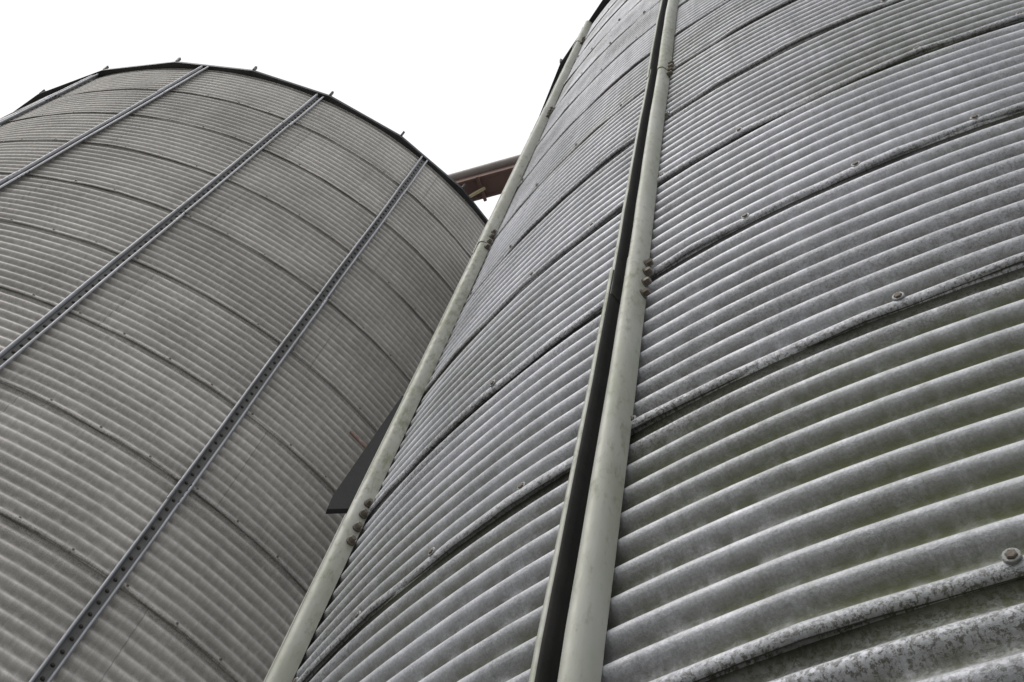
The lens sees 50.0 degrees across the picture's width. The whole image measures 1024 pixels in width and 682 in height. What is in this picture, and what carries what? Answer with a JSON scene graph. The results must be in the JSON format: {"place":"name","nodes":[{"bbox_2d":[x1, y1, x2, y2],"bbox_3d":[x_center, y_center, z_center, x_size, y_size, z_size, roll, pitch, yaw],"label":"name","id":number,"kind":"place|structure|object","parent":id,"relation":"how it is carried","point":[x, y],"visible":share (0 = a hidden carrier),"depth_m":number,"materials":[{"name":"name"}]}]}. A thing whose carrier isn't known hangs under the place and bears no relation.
{"place":"outdoors","nodes":[
{"label":"outdoors","id":0,"kind":"place"},
{"bbox_2d":[0,57,487,681],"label":"grain silo","id":1,"kind":"object","parent":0,"point":[226,293],"visible":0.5,"depth_m":8.00,"materials":[{"name":"metal"}]},
{"bbox_2d":[0,0,601,219],"label":"sky","id":2,"kind":"structure","parent":0,"point":[467,83],"materials":[{"name":"white"}]},
{"bbox_2d":[263,0,1023,681],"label":"grain silo","id":3,"kind":"object","parent":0,"point":[719,374],"visible":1,"depth_m":2.43,"materials":[{"name":"metal"}]},
{"bbox_2d":[325,396,403,513],"bbox_3d":[-0.749,0.546,5.471,0.216,1.100,0.073,14,-62,3],"label":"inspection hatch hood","id":4,"kind":"object","parent":3,"relation":"attached to","point":[343,496],"visible":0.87,"depth_m":5.26,"materials":[{"name":"grey metal"}]},
{"bbox_2d":[448,155,519,201],"bbox_3d":[0.308,-1.843,12.374,4.300,1.120,0.370,-13,-66,16],"label":"roof conveyor","id":5,"kind":"object","parent":3,"relation":"on","point":[484,182],"visible":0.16,"depth_m":12.87,"materials":[{"name":"brown metal"}]}
]}

